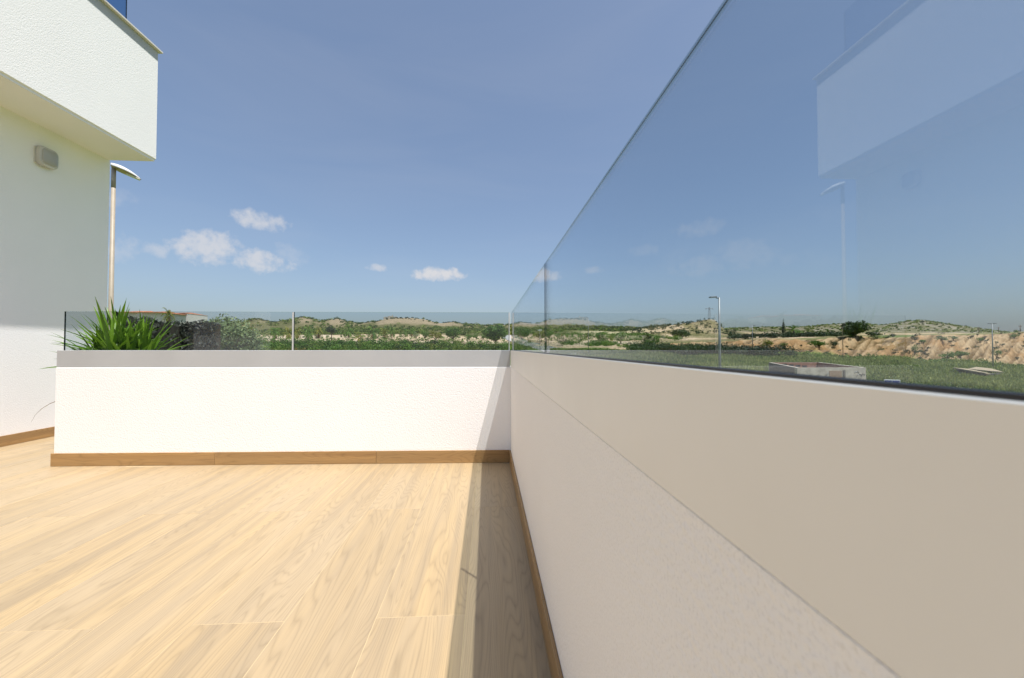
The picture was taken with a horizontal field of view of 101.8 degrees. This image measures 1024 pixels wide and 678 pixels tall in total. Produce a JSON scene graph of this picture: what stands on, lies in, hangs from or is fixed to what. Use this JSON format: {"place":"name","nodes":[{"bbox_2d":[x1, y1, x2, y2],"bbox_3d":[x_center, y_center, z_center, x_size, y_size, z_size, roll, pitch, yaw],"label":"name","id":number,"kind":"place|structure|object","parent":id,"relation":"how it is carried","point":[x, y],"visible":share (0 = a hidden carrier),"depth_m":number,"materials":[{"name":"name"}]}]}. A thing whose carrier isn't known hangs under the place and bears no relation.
{"place":"outdoors","nodes":[
{"label":"outdoors","id":0,"kind":"place"},
{"bbox_2d":[505,335,575,354],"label":"road","id":1,"kind":"structure","parent":0,"point":[541,348],"depth_m":122.94,"materials":[{"name":"grey asphalt"}]},
{"bbox_2d":[106,0,1023,331],"label":"sky","id":2,"kind":"structure","parent":0,"point":[808,162],"materials":[{"name":"blue"}]},
{"bbox_2d":[233,317,1023,387],"bbox_3d":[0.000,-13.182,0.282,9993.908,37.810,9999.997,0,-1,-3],"label":"ground","id":3,"kind":"structure","parent":0,"point":[902,340],"depth_m":132.85,"materials":[{"name":"soil"}]},
{"bbox_2d":[0,0,162,446],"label":"house","id":4,"kind":"structure","parent":3,"relation":"on","point":[78,85],"depth_m":3.95,"materials":[{"name":"white paint"}]},
{"bbox_2d":[33,145,58,169],"bbox_3d":[-4.445,-1.735,3.984,0.078,0.185,0.180,0,-1,-3],"label":"wall lamp","id":5,"kind":"object","parent":4,"relation":"attached to","point":[46,157],"visible":1,"depth_m":3.94,"materials":[{"name":"grey plastic"}]},
{"bbox_2d":[108,163,140,329],"bbox_3d":[-6.958,0.900,7.412,0.413,8.048,0.281,1,-1,-27],"label":"street lamp","id":6,"kind":"object","parent":3,"relation":"on","point":[120,169],"visible":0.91,"depth_m":7.37,"materials":[{"name":"white metal"}]},
{"bbox_2d":[120,311,185,324],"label":"white house","id":7,"kind":"structure","parent":3,"relation":"on","point":[177,316],"depth_m":62.33,"materials":[{"name":"ceramic"}]},
{"bbox_2d":[107,312,220,349],"bbox_3d":[-12.270,2.036,14.221,1.499,6.003,10.682,0,-1,-21],"label":"clipped hedge","id":8,"kind":"object","parent":3,"relation":"on","point":[205,335],"visible":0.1,"depth_m":17.61,"materials":[{"name":"plant"}]},
{"bbox_2d":[161,307,174,322],"bbox_3d":[-41.358,0.458,50.025,1.435,8.452,1.350,0,-1,-3],"label":"palm tree","id":9,"kind":"object","parent":3,"relation":"on","point":[167,318],"visible":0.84,"depth_m":49.99,"materials":[{"name":"green plant"}]},
{"bbox_2d":[179,313,207,322],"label":"white house","id":10,"kind":"structure","parent":3,"relation":"on","point":[190,317],"depth_m":69.89,"materials":[{"name":"paint"}]},
{"bbox_2d":[203,313,264,349],"bbox_3d":[-14.323,2.063,20.952,2.972,6.699,3.388,0,-1,-3],"label":"feathery tree","id":11,"kind":"object","parent":3,"relation":"on","point":[238,336],"visible":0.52,"depth_m":20.67,"materials":[{"name":"green plant"}]},
{"bbox_2d":[269,328,279,338],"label":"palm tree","id":12,"kind":"object","parent":3,"relation":"on","point":[274,331],"visible":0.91,"depth_m":170.06,"materials":[{"name":"green plant"}]},
{"bbox_2d":[283,326,291,338],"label":"palm tree","id":13,"kind":"object","parent":3,"relation":"on","point":[288,334],"visible":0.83,"depth_m":168.74,"materials":[{"name":"green plant"}]},
{"bbox_2d":[295,327,301,338],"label":"palm tree","id":14,"kind":"object","parent":3,"relation":"on","point":[297,335],"visible":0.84,"depth_m":166.93,"materials":[{"name":"green plant"}]},
{"bbox_2d":[303,326,314,338],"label":"palm tree","id":15,"kind":"object","parent":3,"relation":"on","point":[308,335],"visible":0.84,"depth_m":161.69,"materials":[{"name":"green plant"}]},
{"bbox_2d":[314,326,323,338],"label":"palm tree","id":16,"kind":"object","parent":3,"relation":"on","point":[318,333],"visible":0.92,"depth_m":170.28,"materials":[{"name":"green plant"}]},
{"bbox_2d":[326,325,336,339],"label":"round tree","id":17,"kind":"object","parent":3,"relation":"on","point":[330,330],"visible":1,"depth_m":150.93,"materials":[{"name":"green plant"}]},
{"bbox_2d":[344,325,353,337],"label":"palm tree","id":18,"kind":"object","parent":3,"relation":"on","point":[348,334],"visible":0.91,"depth_m":173.28,"materials":[{"name":"green plant"}]},
{"bbox_2d":[353,332,364,340],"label":"palm tree","id":19,"kind":"object","parent":3,"relation":"on","point":[359,335],"visible":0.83,"depth_m":148.94,"materials":[{"name":"green plant"}]},
{"bbox_2d":[366,326,380,338],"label":"palm tree","id":20,"kind":"object","parent":3,"relation":"on","point":[373,331],"visible":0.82,"depth_m":165.34,"materials":[{"name":"green plant"}]},
{"bbox_2d":[273,341,480,349],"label":"dry scrub","id":21,"kind":"object","parent":3,"relation":"on","point":[383,343],"visible":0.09,"depth_m":103.62,"materials":[{"name":"green plant"}]},
{"bbox_2d":[257,332,505,344],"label":"sand weeds","id":22,"kind":"object","parent":3,"relation":"on","point":[401,335],"visible":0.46,"depth_m":164.91,"materials":[{"name":"green plant"}]},
{"bbox_2d":[257,336,510,354],"bbox_3d":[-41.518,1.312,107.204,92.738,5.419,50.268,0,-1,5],"label":"thicket","id":23,"kind":"object","parent":3,"relation":"on","point":[388,344],"visible":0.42,"depth_m":94.11,"materials":[{"name":"green plant"}]},
{"bbox_2d":[261,338,506,349],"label":"thicket","id":24,"kind":"object","parent":3,"relation":"on","point":[415,343],"visible":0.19,"depth_m":96.76,"materials":[{"name":"green plant"}]},
{"bbox_2d":[380,328,388,339],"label":"palm tree","id":25,"kind":"object","parent":3,"relation":"on","point":[384,331],"visible":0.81,"depth_m":160.76,"materials":[{"name":"green plant"}]},
{"bbox_2d":[389,323,394,338],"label":"palm tree","id":26,"kind":"object","parent":3,"relation":"on","point":[391,330],"visible":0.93,"depth_m":161.78,"materials":[{"name":"green plant"}]},
{"bbox_2d":[250,316,586,326],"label":"ridge scrub","id":27,"kind":"object","parent":3,"relation":"on","point":[386,319],"visible":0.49,"depth_m":296.22,"materials":[{"name":"green plant"}]},
{"bbox_2d":[208,316,635,334],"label":"hill scrub","id":28,"kind":"object","parent":3,"relation":"on","point":[417,330],"visible":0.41,"depth_m":251.55,"materials":[{"name":"green plant"}]},
{"bbox_2d":[420,330,429,337],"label":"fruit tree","id":29,"kind":"object","parent":3,"relation":"on","point":[425,334],"visible":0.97,"depth_m":160.75,"materials":[{"name":"green plant"}]},
{"bbox_2d":[428,330,441,338],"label":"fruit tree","id":30,"kind":"object","parent":3,"relation":"on","point":[432,332],"visible":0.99,"depth_m":154.76,"materials":[{"name":"green plant"}]},
{"bbox_2d":[445,327,460,341],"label":"bushy tree","id":31,"kind":"object","parent":3,"relation":"on","point":[451,333],"visible":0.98,"depth_m":128.95,"materials":[{"name":"green plant"}]},
{"bbox_2d":[482,324,507,341],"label":"shade tree","id":32,"kind":"object","parent":3,"relation":"on","point":[495,333],"visible":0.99,"depth_m":135.27,"materials":[{"name":"green plant"}]},
{"bbox_2d":[539,332,544,341],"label":"orchard tree","id":33,"kind":"object","parent":3,"relation":"on","point":[541,336],"visible":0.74,"depth_m":162.21,"materials":[{"name":"green plant"}]},
{"bbox_2d":[547,331,557,340],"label":"orchard tree","id":34,"kind":"object","parent":3,"relation":"on","point":[551,335],"visible":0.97,"depth_m":163.36,"materials":[{"name":"green plant"}]},
{"bbox_2d":[556,336,566,343],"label":"orchard tree","id":35,"kind":"object","parent":3,"relation":"on","point":[561,338],"visible":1,"depth_m":133.66,"materials":[{"name":"green plant"}]},
{"bbox_2d":[574,334,585,342],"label":"orchard tree","id":36,"kind":"object","parent":3,"relation":"on","point":[580,336],"visible":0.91,"depth_m":145.41,"materials":[{"name":"green plant"}]},
{"bbox_2d":[587,317,588,352],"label":"street lamp","id":37,"kind":"object","parent":3,"relation":"on","point":[588,334],"visible":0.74,"depth_m":98.00,"materials":[{"name":"metal"}]},
{"bbox_2d":[596,332,607,340],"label":"orchard tree","id":38,"kind":"object","parent":3,"relation":"on","point":[602,336],"visible":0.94,"depth_m":143.78,"materials":[{"name":"green plant"}]},
{"bbox_2d":[540,331,681,347],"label":"field scrub","id":39,"kind":"object","parent":3,"relation":"on","point":[634,336],"visible":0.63,"depth_m":164.85,"materials":[{"name":"green plant"}]},
{"bbox_2d":[568,324,665,330],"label":"hill scrub","id":40,"kind":"object","parent":3,"relation":"on","point":[604,328],"visible":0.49,"depth_m":254.46,"materials":[{"name":"green plant"}]},
{"bbox_2d":[614,331,626,342],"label":"orchard tree","id":41,"kind":"object","parent":3,"relation":"on","point":[619,338],"visible":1,"depth_m":140.04,"materials":[{"name":"green plant"}]},
{"bbox_2d":[550,348,710,363],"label":"meadow grass","id":42,"kind":"structure","parent":3,"relation":"on","point":[619,355],"depth_m":94.30,"materials":[{"name":"green plant"}]},
{"bbox_2d":[641,333,660,344],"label":"orchard tree","id":43,"kind":"object","parent":3,"relation":"on","point":[647,337],"visible":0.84,"depth_m":120.65,"materials":[{"name":"green plant"}]},
{"bbox_2d":[670,329,690,336],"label":"round bush","id":44,"kind":"object","parent":3,"relation":"on","point":[679,332],"visible":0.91,"depth_m":177.85,"materials":[{"name":"green plant"}]},
{"bbox_2d":[629,318,736,333],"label":"hill scrub","id":45,"kind":"object","parent":3,"relation":"on","point":[663,326],"visible":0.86,"depth_m":229.54,"materials":[{"name":"green plant"}]},
{"bbox_2d":[624,340,801,356],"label":"reed band","id":46,"kind":"object","parent":3,"relation":"on","point":[696,348],"visible":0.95,"depth_m":107.53,"materials":[{"name":"green plant"}]},
{"bbox_2d":[709,296,720,366],"bbox_3d":[13.742,1.145,27.974,0.830,8.078,0.374,0,-1,-3],"label":"street lamp","id":47,"kind":"object","parent":3,"relation":"on","point":[719,340],"visible":0.69,"depth_m":27.98,"materials":[{"name":"metal"}]},
{"bbox_2d":[759,339,773,346],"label":"bush","id":48,"kind":"object","parent":3,"relation":"on","point":[767,342],"visible":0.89,"depth_m":121.73,"materials":[{"name":"green plant"}]},
{"bbox_2d":[781,319,785,332],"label":"cypress tree","id":49,"kind":"object","parent":3,"relation":"on","point":[783,329],"visible":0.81,"depth_m":208.06,"materials":[{"name":"green plant"}]},
{"bbox_2d":[550,347,1023,376],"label":"meadow grass","id":50,"kind":"structure","parent":3,"relation":"on","point":[871,364],"depth_m":85.90,"materials":[{"name":"green plant"}]},
{"bbox_2d":[727,331,846,339],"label":"plateau hedge","id":51,"kind":"object","parent":3,"relation":"on","point":[788,334],"visible":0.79,"depth_m":153.82,"materials":[{"name":"green plant"}]},
{"bbox_2d":[788,325,800,332],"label":"palm tree","id":52,"kind":"object","parent":3,"relation":"on","point":[792,328],"visible":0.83,"depth_m":165.34,"materials":[{"name":"green plant"}]},
{"bbox_2d":[769,362,865,378],"bbox_3d":[30.869,4.197,43.066,5.795,3.103,18.020,-1,-1,24],"label":"water tank","id":53,"kind":"object","parent":3,"relation":"on","point":[827,369],"visible":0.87,"depth_m":36.55,"materials":[{"name":"concrete"}]},
{"bbox_2d":[808,340,828,347],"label":"shrub","id":54,"kind":"object","parent":3,"relation":"on","point":[817,343],"visible":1,"depth_m":116.33,"materials":[{"name":"green plant"}]},
{"bbox_2d":[828,332,841,336],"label":"shrub","id":55,"kind":"object","parent":3,"relation":"on","point":[835,334],"visible":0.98,"depth_m":130.14,"materials":[{"name":"green plant"}]},
{"bbox_2d":[840,320,870,336],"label":"pine tree","id":56,"kind":"object","parent":3,"relation":"on","point":[853,328],"visible":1,"depth_m":122.89,"materials":[{"name":"green plant"}]},
{"bbox_2d":[710,366,1023,392],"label":"meadow grass","id":57,"kind":"structure","parent":3,"relation":"on","point":[1010,382],"depth_m":51.59,"materials":[{"name":"green plant"}]},
{"bbox_2d":[724,319,1009,332],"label":"scrub","id":58,"kind":"object","parent":3,"relation":"on","point":[981,330],"visible":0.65,"depth_m":416.03,"materials":[{"name":"green plant"}]},
{"bbox_2d":[865,332,884,335],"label":"shrub","id":59,"kind":"object","parent":3,"relation":"on","point":[873,333],"visible":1,"depth_m":125.48,"materials":[{"name":"green plant"}]},
{"bbox_2d":[754,330,1017,362],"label":"bank scrub","id":60,"kind":"object","parent":3,"relation":"on","point":[917,355],"visible":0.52,"depth_m":100.78,"materials":[{"name":"green plant"}]},
{"bbox_2d":[884,379,899,381],"bbox_3d":[27.434,4.233,29.999,0.860,2.600,0.099,-1,-2,39],"label":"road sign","id":61,"kind":"object","parent":3,"relation":"on","point":[892,380],"visible":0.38,"depth_m":29.98,"materials":[{"name":"metal"}]},
{"bbox_2d":[783,329,1023,359],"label":"bank tufts","id":62,"kind":"object","parent":3,"relation":"on","point":[918,351],"visible":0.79,"depth_m":109.70,"materials":[{"name":"green plant"}]},
{"bbox_2d":[911,344,920,353],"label":"shrub","id":63,"kind":"object","parent":3,"relation":"on","point":[915,347],"visible":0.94,"depth_m":107.24,"materials":[{"name":"green plant"}]},
{"bbox_2d":[936,336,947,340],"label":"shrub","id":64,"kind":"object","parent":3,"relation":"on","point":[942,338],"visible":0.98,"depth_m":110.34,"materials":[{"name":"green plant"}]},
{"bbox_2d":[938,351,956,357],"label":"shrub","id":65,"kind":"object","parent":3,"relation":"on","point":[949,354],"visible":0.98,"depth_m":99.64,"materials":[{"name":"green plant"}]},
{"bbox_2d":[953,351,969,357],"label":"shrub","id":66,"kind":"object","parent":3,"relation":"on","point":[960,354],"visible":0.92,"depth_m":99.46,"materials":[{"name":"green plant"}]},
{"bbox_2d":[953,367,1003,375],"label":"ruined shed","id":67,"kind":"structure","parent":3,"relation":"on","point":[974,371],"depth_m":63.51,"materials":[{"name":"concrete"}]},
{"bbox_2d":[987,323,996,366],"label":"street lamp","id":68,"kind":"object","parent":3,"relation":"on","point":[992,345],"visible":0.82,"depth_m":79.96,"materials":[{"name":"metal"}]},
{"bbox_2d":[991,349,1000,357],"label":"shrub","id":69,"kind":"object","parent":3,"relation":"on","point":[996,353],"visible":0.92,"depth_m":97.89,"materials":[{"name":"green plant"}]},
{"bbox_2d":[1010,333,1020,338],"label":"shrub","id":70,"kind":"object","parent":3,"relation":"on","point":[1013,335],"visible":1,"depth_m":110.42,"materials":[{"name":"green plant"}]},
{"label":"terrace base","id":71,"kind":"structure","parent":0,"visible":0},
{"bbox_2d":[0,436,550,677],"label":"terrace floor","id":72,"kind":"structure","parent":71,"relation":"on","point":[405,570],"depth_m":1.60,"materials":[{"name":"wood"}]},
{"bbox_2d":[34,297,194,416],"bbox_3d":[-3.575,0.279,3.801,1.171,1.334,0.984,0,-1,-3],"label":"potted plant","id":73,"kind":"object","parent":72,"relation":"on","point":[118,335],"visible":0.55,"depth_m":3.69,"materials":[{"name":"green plant"}]},
{"bbox_2d":[50,350,510,465],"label":"parapet wall","id":74,"kind":"structure","parent":72,"relation":"on","point":[179,407],"depth_m":3.10,"materials":[{"name":"white paint"}]},
{"bbox_2d":[64,311,509,349],"bbox_3d":[-1.664,-0.053,3.131,3.293,0.301,0.015,0,-1,-2],"label":"glass railing","id":75,"kind":"object","parent":74,"relation":"on","point":[293,324],"visible":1,"depth_m":3.12,"materials":[{"name":"clear glass"}]},
{"bbox_2d":[509,350,1023,677],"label":"parapet wall","id":76,"kind":"structure","parent":72,"relation":"on","point":[680,522],"depth_m":0.27,"materials":[{"name":"white paint"}]},
{"bbox_2d":[511,0,1023,400],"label":"glass railing","id":77,"kind":"object","parent":76,"relation":"on","point":[525,325],"visible":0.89,"depth_m":0.84,"materials":[{"name":"clear glass"}]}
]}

